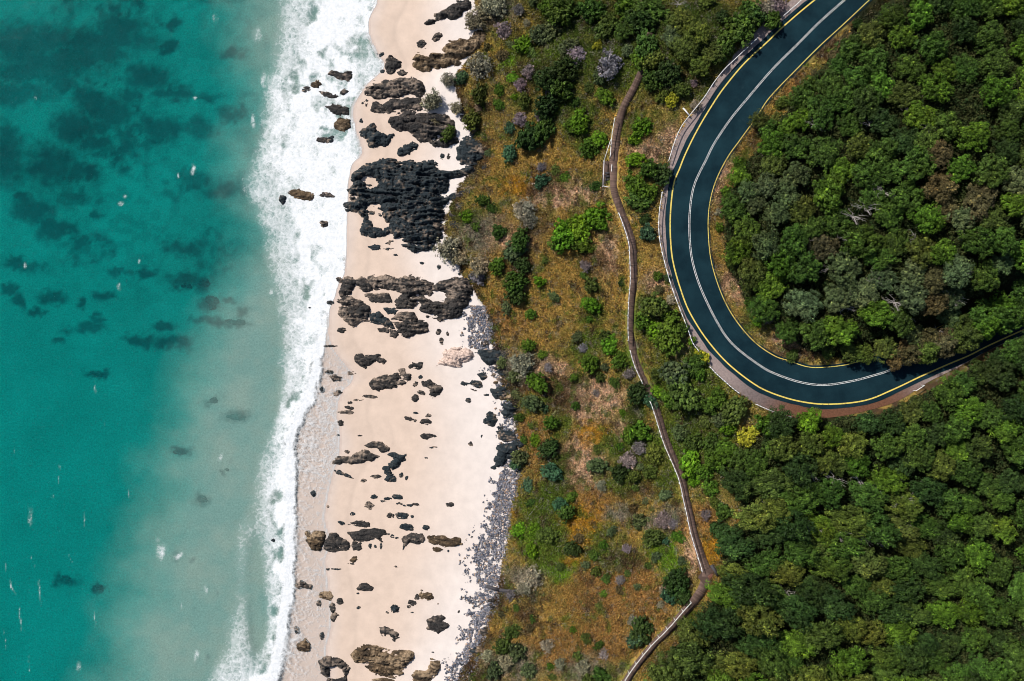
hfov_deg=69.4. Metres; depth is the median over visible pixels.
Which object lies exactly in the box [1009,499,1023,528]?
tree
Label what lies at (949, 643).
tree
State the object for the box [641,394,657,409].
shrub
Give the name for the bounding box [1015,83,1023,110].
tree
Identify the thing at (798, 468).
tree
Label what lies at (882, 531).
tree
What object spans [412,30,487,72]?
rock
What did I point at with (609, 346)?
shrub
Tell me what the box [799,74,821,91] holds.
tree
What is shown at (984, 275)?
tree
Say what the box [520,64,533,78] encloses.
shrub
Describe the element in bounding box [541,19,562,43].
shrub
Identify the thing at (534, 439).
shrub
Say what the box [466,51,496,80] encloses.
shrub
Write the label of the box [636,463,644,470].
shrub
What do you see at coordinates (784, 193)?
tree
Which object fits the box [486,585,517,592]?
fallen log
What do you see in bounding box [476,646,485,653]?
rock
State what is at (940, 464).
tree
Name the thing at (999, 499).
tree
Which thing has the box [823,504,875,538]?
tree
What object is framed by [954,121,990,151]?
tree
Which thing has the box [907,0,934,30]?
tree
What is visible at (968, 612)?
tree
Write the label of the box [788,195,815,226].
tree
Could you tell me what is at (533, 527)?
shrub
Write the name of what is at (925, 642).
tree
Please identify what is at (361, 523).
rock
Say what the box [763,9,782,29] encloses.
shrub
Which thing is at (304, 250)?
sea
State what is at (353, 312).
rock
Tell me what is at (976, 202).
tree
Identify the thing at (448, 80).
shrub
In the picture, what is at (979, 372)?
tree
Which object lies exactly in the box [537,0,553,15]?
shrub
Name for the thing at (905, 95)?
tree
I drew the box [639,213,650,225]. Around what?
shrub
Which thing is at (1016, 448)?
tree
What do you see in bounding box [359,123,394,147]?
rock
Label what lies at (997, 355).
tree
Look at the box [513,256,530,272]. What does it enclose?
shrub
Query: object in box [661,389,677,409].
shrub
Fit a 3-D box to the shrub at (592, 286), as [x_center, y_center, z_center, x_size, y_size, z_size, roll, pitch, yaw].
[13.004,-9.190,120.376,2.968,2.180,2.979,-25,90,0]
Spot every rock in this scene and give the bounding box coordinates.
[60,575,70,580]
[90,371,105,376]
[173,449,185,454]
[180,282,191,288]
[198,279,209,286]
[198,495,207,502]
[205,295,218,309]
[209,397,217,402]
[225,319,245,324]
[226,413,246,420]
[279,195,286,204]
[288,189,314,200]
[294,580,312,589]
[294,626,299,633]
[296,638,310,651]
[305,530,325,550]
[310,80,321,87]
[316,137,326,142]
[318,656,349,680]
[319,91,337,97]
[319,220,327,227]
[319,591,332,600]
[319,632,324,639]
[320,137,330,143]
[320,192,330,197]
[323,532,350,552]
[324,370,332,373]
[325,103,348,115]
[328,70,352,81]
[329,374,341,381]
[329,603,335,613]
[330,612,338,621]
[331,390,342,395]
[332,449,379,464]
[334,117,350,131]
[334,469,344,474]
[336,277,343,282]
[336,598,343,604]
[337,295,371,327]
[337,327,345,332]
[337,420,343,425]
[338,276,372,296]
[338,410,353,413]
[340,88,348,94]
[347,528,386,541]
[348,520,369,527]
[349,556,357,562]
[350,644,414,678]
[351,541,361,550]
[354,353,386,368]
[356,583,373,590]
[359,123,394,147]
[360,213,389,237]
[362,395,377,398]
[364,77,425,99]
[364,293,391,302]
[364,441,389,452]
[364,501,373,509]
[368,244,380,250]
[368,311,394,328]
[369,373,411,391]
[370,97,422,113]
[370,474,381,478]
[372,678,394,680]
[377,327,389,332]
[379,626,399,641]
[382,466,396,481]
[383,307,398,314]
[385,55,401,74]
[386,512,394,517]
[387,452,406,469]
[388,110,458,147]
[389,329,398,338]
[390,604,399,612]
[391,311,428,337]
[392,494,402,499]
[395,512,408,518]
[397,69,407,75]
[397,141,418,156]
[398,368,405,376]
[399,523,413,530]
[401,533,424,545]
[404,416,413,420]
[408,362,422,369]
[408,600,415,605]
[411,394,418,401]
[411,658,440,680]
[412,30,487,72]
[416,40,426,47]
[417,390,424,394]
[420,418,431,424]
[420,433,436,439]
[421,379,442,396]
[422,525,429,530]
[423,592,433,600]
[424,0,471,24]
[426,614,449,633]
[427,535,462,547]
[432,32,442,41]
[432,547,442,551]
[436,346,473,367]
[446,502,453,506]
[448,193,455,200]
[449,221,457,227]
[454,202,464,209]
[455,190,465,197]
[456,136,483,164]
[470,380,482,387]
[475,349,506,365]
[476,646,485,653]
[477,372,486,380]
[478,626,487,635]
[481,340,489,346]
[483,411,497,426]
[490,385,506,398]
[494,443,517,466]
[496,429,516,441]
[497,369,505,375]
[501,402,516,418]
[513,438,524,447]
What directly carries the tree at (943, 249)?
on the headland
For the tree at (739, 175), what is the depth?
112.03 m
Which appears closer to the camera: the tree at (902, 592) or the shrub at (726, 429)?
the shrub at (726, 429)
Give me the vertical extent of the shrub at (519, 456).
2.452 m
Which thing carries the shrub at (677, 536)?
on the headland
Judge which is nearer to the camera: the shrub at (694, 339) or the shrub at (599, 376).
the shrub at (694, 339)
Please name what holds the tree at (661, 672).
on the headland
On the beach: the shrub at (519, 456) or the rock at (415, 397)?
the rock at (415, 397)
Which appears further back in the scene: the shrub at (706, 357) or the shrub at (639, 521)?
the shrub at (639, 521)
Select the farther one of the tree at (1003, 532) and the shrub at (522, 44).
the shrub at (522, 44)
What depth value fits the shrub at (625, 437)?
120.58 m
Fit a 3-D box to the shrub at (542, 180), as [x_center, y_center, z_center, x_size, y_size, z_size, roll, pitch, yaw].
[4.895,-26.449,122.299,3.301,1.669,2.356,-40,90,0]
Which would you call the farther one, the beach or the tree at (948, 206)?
the beach
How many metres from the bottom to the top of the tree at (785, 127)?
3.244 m
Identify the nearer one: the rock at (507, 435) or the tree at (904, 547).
the tree at (904, 547)
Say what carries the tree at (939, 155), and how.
on the headland
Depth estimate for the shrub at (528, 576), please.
124.47 m
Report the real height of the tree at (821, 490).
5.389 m
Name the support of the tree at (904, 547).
on the headland
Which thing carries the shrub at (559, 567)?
on the headland
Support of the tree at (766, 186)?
on the headland
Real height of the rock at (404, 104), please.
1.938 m
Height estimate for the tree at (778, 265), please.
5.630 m
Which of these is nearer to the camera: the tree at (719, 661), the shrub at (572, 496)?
the tree at (719, 661)
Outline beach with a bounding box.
[325,0,516,680]
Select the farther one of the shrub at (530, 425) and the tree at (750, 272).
the shrub at (530, 425)
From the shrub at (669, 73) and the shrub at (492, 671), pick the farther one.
the shrub at (492, 671)
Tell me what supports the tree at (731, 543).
on the headland
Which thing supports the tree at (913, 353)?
on the headland
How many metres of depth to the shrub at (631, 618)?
119.25 m
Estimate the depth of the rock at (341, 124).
129.71 m
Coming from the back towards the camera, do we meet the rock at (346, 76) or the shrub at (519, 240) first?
the rock at (346, 76)
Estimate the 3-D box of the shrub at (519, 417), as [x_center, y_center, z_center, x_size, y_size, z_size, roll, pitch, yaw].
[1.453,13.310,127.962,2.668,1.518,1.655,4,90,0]
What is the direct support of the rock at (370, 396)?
on the beach
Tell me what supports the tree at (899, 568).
on the headland
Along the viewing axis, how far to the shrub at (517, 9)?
124.41 m
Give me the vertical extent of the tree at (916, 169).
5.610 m
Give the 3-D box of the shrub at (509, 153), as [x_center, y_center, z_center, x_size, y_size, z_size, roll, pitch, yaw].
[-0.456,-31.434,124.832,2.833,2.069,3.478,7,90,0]
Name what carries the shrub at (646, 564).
on the headland
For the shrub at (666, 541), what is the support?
on the headland
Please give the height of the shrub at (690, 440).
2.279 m
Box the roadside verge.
[658,0,1019,417]
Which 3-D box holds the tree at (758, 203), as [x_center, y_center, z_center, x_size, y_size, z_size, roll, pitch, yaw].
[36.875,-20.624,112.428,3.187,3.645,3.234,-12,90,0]
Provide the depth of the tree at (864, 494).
113.95 m
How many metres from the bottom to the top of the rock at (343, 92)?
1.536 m
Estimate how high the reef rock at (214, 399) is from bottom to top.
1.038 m
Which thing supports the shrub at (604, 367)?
on the headland
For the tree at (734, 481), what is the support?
on the headland
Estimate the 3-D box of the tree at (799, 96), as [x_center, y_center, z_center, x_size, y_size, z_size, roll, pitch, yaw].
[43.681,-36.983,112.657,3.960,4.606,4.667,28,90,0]
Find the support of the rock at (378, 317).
on the beach
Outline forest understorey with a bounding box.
[666,0,1023,680]
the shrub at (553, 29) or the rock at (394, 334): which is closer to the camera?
the shrub at (553, 29)
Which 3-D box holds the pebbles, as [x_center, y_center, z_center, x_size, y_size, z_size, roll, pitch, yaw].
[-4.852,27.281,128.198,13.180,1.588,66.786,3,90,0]
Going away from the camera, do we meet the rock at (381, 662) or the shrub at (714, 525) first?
the shrub at (714, 525)
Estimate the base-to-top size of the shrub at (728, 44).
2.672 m
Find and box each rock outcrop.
[343,158,474,253]
[366,274,472,321]
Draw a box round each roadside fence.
[658,192,698,350]
[667,38,757,161]
[710,367,739,393]
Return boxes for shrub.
[420,87,442,111]
[432,236,462,267]
[440,72,455,87]
[440,124,455,142]
[448,101,461,114]
[450,246,467,265]
[453,70,468,84]
[459,209,472,223]
[462,108,481,130]
[464,9,485,29]
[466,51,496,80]
[468,253,493,277]
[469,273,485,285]
[470,82,488,104]
[470,222,479,232]
[472,0,491,19]
[474,194,489,205]
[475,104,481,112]
[481,0,507,17]
[481,649,492,662]
[483,43,491,51]
[484,149,491,156]
[486,202,497,212]
[486,660,503,680]
[488,257,504,275]
[492,98,505,109]
[492,224,506,240]
[492,636,510,654]
[493,21,511,39]
[494,49,509,60]
[494,82,503,96]
[496,356,507,368]
[498,610,506,618]
[498,654,513,672]
[501,144,516,163]
[501,271,529,291]
[501,300,512,316]
[501,624,521,639]
[503,240,527,262]
[503,279,525,304]
[504,121,515,133]
[505,40,514,47]
[505,589,514,602]
[506,71,519,82]
[506,370,522,382]
[508,352,534,378]
[508,641,527,662]
[509,459,523,469]
[509,522,525,539]
[510,94,517,99]
[510,227,529,252]
[510,388,522,399]
[511,3,524,15]
[511,112,526,127]
[511,449,528,465]
[512,34,531,53]
[512,197,536,219]
[513,77,526,92]
[513,121,545,150]
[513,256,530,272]
[513,413,525,421]
[513,604,519,612]
[516,581,532,595]
[518,91,530,110]
[519,209,537,229]
[519,564,543,589]
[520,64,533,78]
[520,434,527,443]
[520,662,536,678]
[521,338,536,352]
[521,394,544,411]
[521,476,532,492]
[523,19,530,27]
[523,541,538,558]
[524,499,535,506]
[525,308,537,319]
[525,372,549,393]
[525,623,533,631]
[527,46,537,57]
[527,421,535,429]
[527,522,542,536]
[528,0,537,7]
[529,24,550,45]
[529,433,540,446]
[529,614,536,623]
[532,92,560,118]
[533,65,570,91]
[533,114,555,141]
[533,276,546,286]
[534,173,551,189]
[535,526,558,544]
[536,162,545,172]
[536,437,558,457]
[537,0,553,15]
[537,350,547,358]
[539,638,554,653]
[540,462,562,480]
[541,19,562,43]
[541,256,549,263]
[541,404,548,413]
[543,362,551,372]
[543,415,560,430]
[544,0,579,25]
[546,290,560,301]
[546,663,554,670]
[547,113,554,124]
[547,236,565,254]
[547,673,557,680]
[548,54,581,80]
[550,76,573,101]
[551,163,560,174]
[551,218,581,252]
[551,496,568,510]
[553,658,565,669]
[555,562,564,571]
[556,505,574,523]
[557,37,582,57]
[559,171,571,182]
[563,118,575,133]
[563,540,582,556]
[564,490,578,502]
[566,45,586,64]
[567,214,591,241]
[568,372,579,381]
[569,96,581,107]
[569,626,576,633]
[570,107,589,133]
[570,401,579,410]
[571,235,593,253]
[571,330,582,342]
[572,533,584,543]
[572,651,582,659]
[575,659,590,676]
[576,0,606,23]
[578,341,587,352]
[578,353,599,374]
[579,138,599,158]
[579,259,591,271]
[579,271,587,279]
[579,297,602,313]
[580,561,590,570]
[580,632,592,644]
[581,673,594,680]
[582,201,613,230]
[583,31,595,43]
[583,276,600,293]
[584,81,594,93]
[586,316,592,322]
[586,457,609,473]
[588,549,599,560]
[589,130,608,148]
[589,181,601,191]
[590,566,600,576]
[591,39,601,49]
[591,389,599,396]
[592,67,608,84]
[592,640,604,650]
[592,665,611,680]
[593,11,618,40]
[593,444,603,454]
[594,87,616,106]
[594,479,606,492]
[594,602,602,610]
[595,371,605,383]
[597,48,624,80]
[597,649,608,660]
[598,329,613,342]
[598,540,607,549]
[599,590,607,597]
[600,333,617,354]
[600,363,609,371]
[601,573,610,584]
[607,525,617,536]
[608,377,619,388]
[610,350,627,369]
[610,464,630,483]
[613,0,639,20]
[615,443,624,451]
[615,575,625,585]
[616,584,623,594]
[617,451,637,468]
[618,278,624,286]
[619,409,627,416]
[620,424,634,443]
[621,43,633,56]
[621,544,631,553]
[622,8,658,33]
[622,169,649,199]
[623,192,651,212]
[623,366,635,378]
[624,570,630,576]
[625,152,647,167]
[625,470,641,482]
[625,631,646,648]
[626,380,649,404]
[627,614,636,625]
[628,135,643,145]
[628,420,652,440]
[628,503,639,514]
[629,50,648,72]
[629,614,653,648]
[631,0,673,25]
[631,117,653,137]
[631,440,647,455]
[631,484,638,491]
[632,513,649,529]
[633,583,640,591]
[634,311,653,330]
[635,28,659,57]
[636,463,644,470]
[638,49,665,69]
[638,158,658,178]
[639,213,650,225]
[639,222,656,241]
[639,291,668,316]
[640,183,658,201]
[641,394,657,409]
[641,528,665,546]
[642,69,663,91]
[642,464,658,479]
[642,497,648,504]
[644,561,652,568]
[645,442,663,465]
[646,321,663,341]
[650,383,663,397]
[651,367,664,382]
[651,552,661,562]
[652,162,672,185]
[652,271,663,281]
[652,316,683,356]
[653,509,671,528]
[654,58,682,86]
[654,90,667,103]
[655,285,663,293]
[656,600,664,608]
[657,360,690,387]
[658,489,672,500]
[659,584,667,593]
[660,588,675,605]
[661,309,679,327]
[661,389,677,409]
[662,537,669,544]
[662,567,690,599]
[663,274,670,281]
[665,91,679,107]
[666,294,675,304]
[666,372,702,412]
[668,518,678,529]
[669,81,690,97]
[671,423,689,440]
[671,530,686,543]
[674,587,690,606]
[675,321,689,337]
[678,449,700,479]
[678,555,686,565]
[682,352,705,377]
[682,432,701,450]
[687,336,696,344]
[688,473,699,486]
[690,79,697,86]
[690,99,701,112]
[692,368,704,381]
[696,463,713,480]
[697,0,715,9]
[697,397,717,415]
[698,350,709,365]
[699,413,710,427]
[700,510,711,521]
[701,479,718,498]
[702,430,722,456]
[704,447,731,472]
[709,385,726,408]
[709,497,719,508]
[709,519,727,536]
[711,413,727,427]
[713,29,735,62]
[715,9,728,22]
[715,208,721,215]
[715,222,724,232]
[715,436,738,453]
[716,423,736,434]
[716,502,733,519]
[720,186,731,196]
[720,395,748,424]
[724,12,760,47]
[725,260,735,270]
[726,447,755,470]
[732,155,746,168]
[736,427,756,447]
[739,0,761,21]
[741,285,752,293]
[744,295,753,306]
[748,6,767,28]
[748,425,760,436]
[753,317,761,327]
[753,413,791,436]
[759,0,777,16]
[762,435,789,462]
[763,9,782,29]
[768,0,786,14]
[770,110,781,124]
[775,95,790,109]
[786,349,798,362]
[811,68,821,77]
[821,346,835,359]
[827,49,840,59]
[840,29,851,43]
[852,18,862,28]
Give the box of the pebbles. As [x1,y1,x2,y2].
[441,305,521,680]
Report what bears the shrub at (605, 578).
on the headland
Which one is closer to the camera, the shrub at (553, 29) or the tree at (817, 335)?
the tree at (817, 335)
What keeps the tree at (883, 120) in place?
on the headland
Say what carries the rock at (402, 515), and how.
on the beach
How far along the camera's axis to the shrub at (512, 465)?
127.59 m
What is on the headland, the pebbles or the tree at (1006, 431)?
the tree at (1006, 431)
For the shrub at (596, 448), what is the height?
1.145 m
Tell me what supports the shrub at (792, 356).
on the headland
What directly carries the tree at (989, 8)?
on the headland
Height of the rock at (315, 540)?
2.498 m
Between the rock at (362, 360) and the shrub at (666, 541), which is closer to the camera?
the shrub at (666, 541)
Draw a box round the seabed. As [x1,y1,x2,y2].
[0,0,384,680]
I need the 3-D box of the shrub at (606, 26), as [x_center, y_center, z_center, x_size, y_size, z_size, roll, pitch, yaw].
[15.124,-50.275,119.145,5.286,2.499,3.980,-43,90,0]
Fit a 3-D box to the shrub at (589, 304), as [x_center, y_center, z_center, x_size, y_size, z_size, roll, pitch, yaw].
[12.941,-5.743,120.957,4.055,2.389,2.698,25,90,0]
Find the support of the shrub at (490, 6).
on the headland
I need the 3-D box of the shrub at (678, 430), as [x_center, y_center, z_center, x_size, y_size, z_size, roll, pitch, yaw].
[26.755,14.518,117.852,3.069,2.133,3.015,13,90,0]
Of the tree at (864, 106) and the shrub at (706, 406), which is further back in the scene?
the shrub at (706, 406)
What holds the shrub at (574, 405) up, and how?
on the headland
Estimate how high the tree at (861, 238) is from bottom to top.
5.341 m
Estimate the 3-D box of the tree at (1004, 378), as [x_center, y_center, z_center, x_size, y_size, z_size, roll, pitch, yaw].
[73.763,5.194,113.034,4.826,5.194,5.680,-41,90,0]
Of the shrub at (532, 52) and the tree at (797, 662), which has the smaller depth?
the tree at (797, 662)
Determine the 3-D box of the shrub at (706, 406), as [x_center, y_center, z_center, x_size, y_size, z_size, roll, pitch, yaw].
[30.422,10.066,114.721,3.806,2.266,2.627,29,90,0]
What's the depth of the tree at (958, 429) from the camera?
112.19 m
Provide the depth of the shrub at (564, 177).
120.95 m
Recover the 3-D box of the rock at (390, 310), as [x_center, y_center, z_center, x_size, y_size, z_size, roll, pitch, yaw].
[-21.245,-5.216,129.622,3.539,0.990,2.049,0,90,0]
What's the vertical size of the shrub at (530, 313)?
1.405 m
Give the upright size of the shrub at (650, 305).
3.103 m
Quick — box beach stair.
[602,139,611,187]
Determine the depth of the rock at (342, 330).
129.72 m
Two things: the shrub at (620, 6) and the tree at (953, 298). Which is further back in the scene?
the shrub at (620, 6)
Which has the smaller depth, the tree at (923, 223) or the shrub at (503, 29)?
the tree at (923, 223)
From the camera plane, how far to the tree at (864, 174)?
107.00 m
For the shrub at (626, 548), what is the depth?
120.93 m
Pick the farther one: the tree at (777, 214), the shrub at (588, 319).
the shrub at (588, 319)
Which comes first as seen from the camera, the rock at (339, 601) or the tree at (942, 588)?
the tree at (942, 588)
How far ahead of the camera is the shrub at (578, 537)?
123.20 m
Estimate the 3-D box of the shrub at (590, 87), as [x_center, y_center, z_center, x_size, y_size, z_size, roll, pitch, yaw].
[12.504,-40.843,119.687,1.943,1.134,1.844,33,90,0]
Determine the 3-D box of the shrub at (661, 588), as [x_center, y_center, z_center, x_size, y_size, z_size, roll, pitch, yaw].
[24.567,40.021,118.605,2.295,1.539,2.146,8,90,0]
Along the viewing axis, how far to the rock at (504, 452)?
128.19 m
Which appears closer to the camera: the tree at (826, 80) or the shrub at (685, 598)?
the tree at (826, 80)
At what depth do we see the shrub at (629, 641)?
118.08 m
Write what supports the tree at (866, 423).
on the headland
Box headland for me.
[450,0,1023,680]
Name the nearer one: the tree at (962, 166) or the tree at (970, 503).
the tree at (962, 166)
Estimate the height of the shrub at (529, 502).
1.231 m
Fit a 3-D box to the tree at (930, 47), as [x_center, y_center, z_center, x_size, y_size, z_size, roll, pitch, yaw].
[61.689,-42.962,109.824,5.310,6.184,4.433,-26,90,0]
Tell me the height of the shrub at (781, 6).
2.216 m
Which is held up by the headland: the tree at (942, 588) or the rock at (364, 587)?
the tree at (942, 588)
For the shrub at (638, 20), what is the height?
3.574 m
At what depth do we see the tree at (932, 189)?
105.88 m
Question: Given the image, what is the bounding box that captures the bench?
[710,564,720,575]
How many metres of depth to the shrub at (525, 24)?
124.93 m
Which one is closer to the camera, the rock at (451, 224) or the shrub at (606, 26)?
the shrub at (606, 26)
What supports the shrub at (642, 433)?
on the headland
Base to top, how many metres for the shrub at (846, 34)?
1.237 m
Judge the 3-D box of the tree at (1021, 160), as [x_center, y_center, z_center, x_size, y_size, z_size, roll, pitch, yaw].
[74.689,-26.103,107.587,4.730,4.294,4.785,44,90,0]
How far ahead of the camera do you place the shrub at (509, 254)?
123.19 m
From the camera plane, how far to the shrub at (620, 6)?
117.44 m
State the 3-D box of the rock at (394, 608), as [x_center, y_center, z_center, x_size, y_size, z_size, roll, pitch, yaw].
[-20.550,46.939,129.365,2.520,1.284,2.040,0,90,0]
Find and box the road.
[665,0,1023,408]
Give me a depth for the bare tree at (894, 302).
109.63 m
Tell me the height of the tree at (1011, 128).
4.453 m
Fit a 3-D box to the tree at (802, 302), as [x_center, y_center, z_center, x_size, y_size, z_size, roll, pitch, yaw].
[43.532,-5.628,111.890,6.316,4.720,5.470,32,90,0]
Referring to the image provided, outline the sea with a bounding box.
[0,0,383,680]
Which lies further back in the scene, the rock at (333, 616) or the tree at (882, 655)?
the rock at (333, 616)
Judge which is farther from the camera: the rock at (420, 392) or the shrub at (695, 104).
the rock at (420, 392)
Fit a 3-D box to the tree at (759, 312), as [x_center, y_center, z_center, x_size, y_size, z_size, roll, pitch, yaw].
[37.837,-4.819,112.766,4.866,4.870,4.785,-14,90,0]
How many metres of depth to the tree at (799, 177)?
109.07 m
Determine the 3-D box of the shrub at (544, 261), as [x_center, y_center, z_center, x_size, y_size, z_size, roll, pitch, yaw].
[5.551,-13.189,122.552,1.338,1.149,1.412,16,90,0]
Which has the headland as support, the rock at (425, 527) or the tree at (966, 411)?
the tree at (966, 411)
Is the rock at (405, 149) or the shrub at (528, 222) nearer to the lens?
the shrub at (528, 222)
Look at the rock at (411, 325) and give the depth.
128.74 m
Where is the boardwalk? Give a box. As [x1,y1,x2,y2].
[609,32,714,680]
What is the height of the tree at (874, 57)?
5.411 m
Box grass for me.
[444,0,889,680]
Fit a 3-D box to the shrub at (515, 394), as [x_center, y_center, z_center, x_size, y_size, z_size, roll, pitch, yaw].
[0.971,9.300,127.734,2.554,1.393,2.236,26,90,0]
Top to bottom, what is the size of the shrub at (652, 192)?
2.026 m
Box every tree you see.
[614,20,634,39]
[641,661,687,680]
[656,640,714,679]
[660,23,681,46]
[665,4,693,34]
[668,35,698,61]
[676,615,710,650]
[682,16,710,49]
[688,55,710,75]
[688,603,744,641]
[694,652,727,677]
[701,39,724,64]
[704,580,744,610]
[704,664,733,680]
[713,522,756,560]
[713,650,758,680]
[715,561,748,584]
[719,191,746,223]
[719,464,757,501]
[719,570,780,606]
[721,236,751,264]
[723,599,753,625]
[724,166,752,186]
[730,501,778,533]
[732,212,760,247]
[733,630,777,658]
[735,603,784,638]
[737,178,760,204]
[737,257,766,289]
[739,672,767,680]
[741,547,785,580]
[742,449,768,477]
[743,467,796,500]
[746,194,766,214]
[746,294,780,323]
[747,108,769,128]
[748,523,791,548]
[750,227,780,260]
[751,271,788,301]
[752,171,782,198]
[752,646,793,680]
[755,497,794,525]
[756,128,783,159]
[758,118,777,135]
[758,150,787,178]
[762,200,792,227]
[762,579,789,610]
[763,247,795,277]
[764,671,798,680]
[766,403,797,439]
[766,433,801,461]
[766,631,793,655]
[768,559,805,586]
[771,588,818,633]
[772,179,801,209]
[772,629,816,658]
[773,510,815,540]
[774,538,820,566]
[775,317,798,344]
[776,486,818,516]
[777,117,798,134]
[777,223,808,262]
[779,133,810,159]
[780,652,805,678]
[781,288,823,322]
[782,160,811,186]
[782,450,818,490]
[785,80,815,108]
[787,249,822,283]
[787,665,835,680]
[788,108,811,131]
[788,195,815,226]
[792,574,829,607]
[796,407,821,434]
[796,430,823,456]
[796,619,845,653]
[798,216,825,239]
[798,318,830,350]
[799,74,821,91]
[801,534,832,556]
[802,136,843,169]
[802,476,845,509]
[804,509,838,547]
[805,551,853,581]
[807,94,835,132]
[807,234,840,260]
[810,582,856,622]
[812,172,845,216]
[812,445,838,475]
[816,68,842,98]
[819,208,856,235]
[820,530,867,557]
[821,422,845,447]
[822,156,855,183]
[823,280,858,312]
[823,314,862,345]
[823,471,848,485]
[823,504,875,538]
[824,249,861,289]
[826,85,860,113]
[827,53,849,76]
[827,612,867,642]
[827,645,870,679]
[827,668,844,680]
[829,453,849,477]
[832,33,867,63]
[836,112,862,136]
[836,431,868,460]
[838,573,871,601]
[839,223,886,258]
[839,343,857,363]
[842,65,871,92]
[842,452,870,477]
[844,209,864,224]
[845,673,874,680]
[846,131,874,159]
[847,477,889,517]
[847,543,889,578]
[849,274,879,309]
[850,158,886,188]
[851,203,878,213]
[851,410,882,434]
[852,84,883,122]
[855,342,876,364]
[855,587,892,614]
[856,619,887,646]
[857,19,884,54]
[857,182,885,211]
[857,296,895,328]
[858,511,901,548]
[859,43,889,76]
[859,571,897,596]
[863,244,896,271]
[865,137,898,173]
[865,463,909,494]
[866,68,894,104]
[867,264,898,295]
[868,106,900,136]
[868,645,906,673]
[869,431,904,460]
[869,661,906,680]
[872,198,903,231]
[872,598,914,623]
[873,335,897,362]
[876,3,905,32]
[877,555,915,583]
[877,619,917,648]
[879,407,904,438]
[880,159,903,183]
[881,489,923,521]
[882,223,910,262]
[883,676,923,680]
[884,305,915,337]
[886,80,920,108]
[886,179,926,213]
[886,294,899,310]
[886,344,903,371]
[886,450,915,476]
[887,23,917,48]
[887,511,920,542]
[887,575,927,602]
[888,53,926,81]
[889,125,918,155]
[889,534,929,559]
[892,638,928,677]
[893,277,929,315]
[894,145,936,182]
[895,344,924,365]
[896,395,924,424]
[897,598,932,626]
[898,423,927,451]
[899,338,918,357]
[900,258,926,286]
[900,324,923,345]
[900,442,935,471]
[902,100,937,128]
[905,233,935,270]
[906,201,946,234]
[906,512,942,538]
[906,548,944,581]
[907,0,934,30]
[907,475,946,507]
[910,628,941,658]
[912,30,951,64]
[913,123,939,153]
[915,342,941,364]
[916,71,955,103]
[916,327,939,346]
[919,675,945,680]
[920,290,948,315]
[920,400,943,423]
[921,171,959,204]
[921,264,949,293]
[921,649,951,672]
[923,518,963,545]
[923,571,962,600]
[923,600,958,628]
[924,418,950,446]
[925,447,956,481]
[927,139,952,171]
[928,0,955,14]
[928,237,956,265]
[929,333,959,358]
[931,57,959,82]
[931,375,965,412]
[932,109,961,142]
[933,485,962,518]
[933,538,965,570]
[935,196,959,222]
[936,306,964,331]
[936,326,958,349]
[936,631,964,658]
[939,287,965,310]
[939,661,972,680]
[941,252,974,289]
[941,439,968,460]
[943,409,973,442]
[946,154,977,183]
[946,205,976,232]
[947,509,973,532]
[947,561,976,595]
[948,0,981,19]
[948,313,979,339]
[948,326,983,353]
[948,458,983,487]
[951,15,978,43]
[952,52,980,84]
[952,370,978,396]
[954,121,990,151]
[955,396,985,424]
[955,596,984,628]
[956,226,999,259]
[958,491,983,513]
[959,625,991,653]
[962,182,998,223]
[962,536,994,574]
[963,576,995,605]
[963,667,989,680]
[964,431,993,463]
[964,512,997,540]
[966,652,989,680]
[967,298,999,332]
[968,358,990,384]
[970,19,1006,54]
[970,153,1010,188]
[970,258,1000,291]
[971,316,1000,344]
[971,400,1004,429]
[974,204,1008,231]
[974,472,1002,497]
[977,44,1013,80]
[978,0,1003,20]
[978,596,1015,626]
[979,74,1017,108]
[980,557,1012,586]
[982,657,1012,680]
[983,290,1019,317]
[984,347,1009,372]
[984,490,1016,511]
[985,358,1017,391]
[986,248,1015,274]
[986,414,1023,443]
[987,628,1014,655]
[989,515,1018,544]
[991,136,1020,165]
[991,226,1019,256]
[992,118,1023,142]
[992,306,1023,335]
[992,466,1023,493]
[995,96,1023,123]
[996,0,1023,19]
[998,394,1023,423]
[999,192,1023,217]
[1000,337,1023,366]
[1000,429,1023,468]
[1001,165,1023,198]
[1002,634,1023,679]
[1007,571,1023,609]
[1008,34,1023,60]
[1008,240,1023,272]
[1008,276,1023,305]
[1009,13,1023,40]
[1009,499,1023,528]
[1010,61,1023,84]
[1011,297,1023,326]
[1011,341,1023,374]
[1013,145,1023,168]
[1014,544,1023,563]
[1014,603,1023,626]
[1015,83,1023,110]
[1015,380,1023,401]
[1015,475,1023,491]
[1019,203,1023,227]
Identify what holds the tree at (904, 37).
on the headland
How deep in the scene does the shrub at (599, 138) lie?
119.36 m
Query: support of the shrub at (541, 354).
on the headland
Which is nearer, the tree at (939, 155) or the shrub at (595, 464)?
the tree at (939, 155)
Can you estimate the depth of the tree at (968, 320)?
111.46 m
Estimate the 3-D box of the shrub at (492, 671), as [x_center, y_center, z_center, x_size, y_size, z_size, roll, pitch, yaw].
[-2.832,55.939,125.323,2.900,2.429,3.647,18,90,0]
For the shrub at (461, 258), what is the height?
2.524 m
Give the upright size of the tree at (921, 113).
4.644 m
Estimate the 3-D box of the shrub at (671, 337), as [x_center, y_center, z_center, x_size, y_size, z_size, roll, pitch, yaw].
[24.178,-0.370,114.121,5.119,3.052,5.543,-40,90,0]
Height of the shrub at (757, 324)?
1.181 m
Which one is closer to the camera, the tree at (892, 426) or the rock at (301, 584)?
the tree at (892, 426)
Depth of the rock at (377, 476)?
129.54 m
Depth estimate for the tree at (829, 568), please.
114.60 m
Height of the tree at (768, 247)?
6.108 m
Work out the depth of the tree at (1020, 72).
108.67 m
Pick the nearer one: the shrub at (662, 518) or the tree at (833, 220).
the tree at (833, 220)
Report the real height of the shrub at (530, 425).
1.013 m

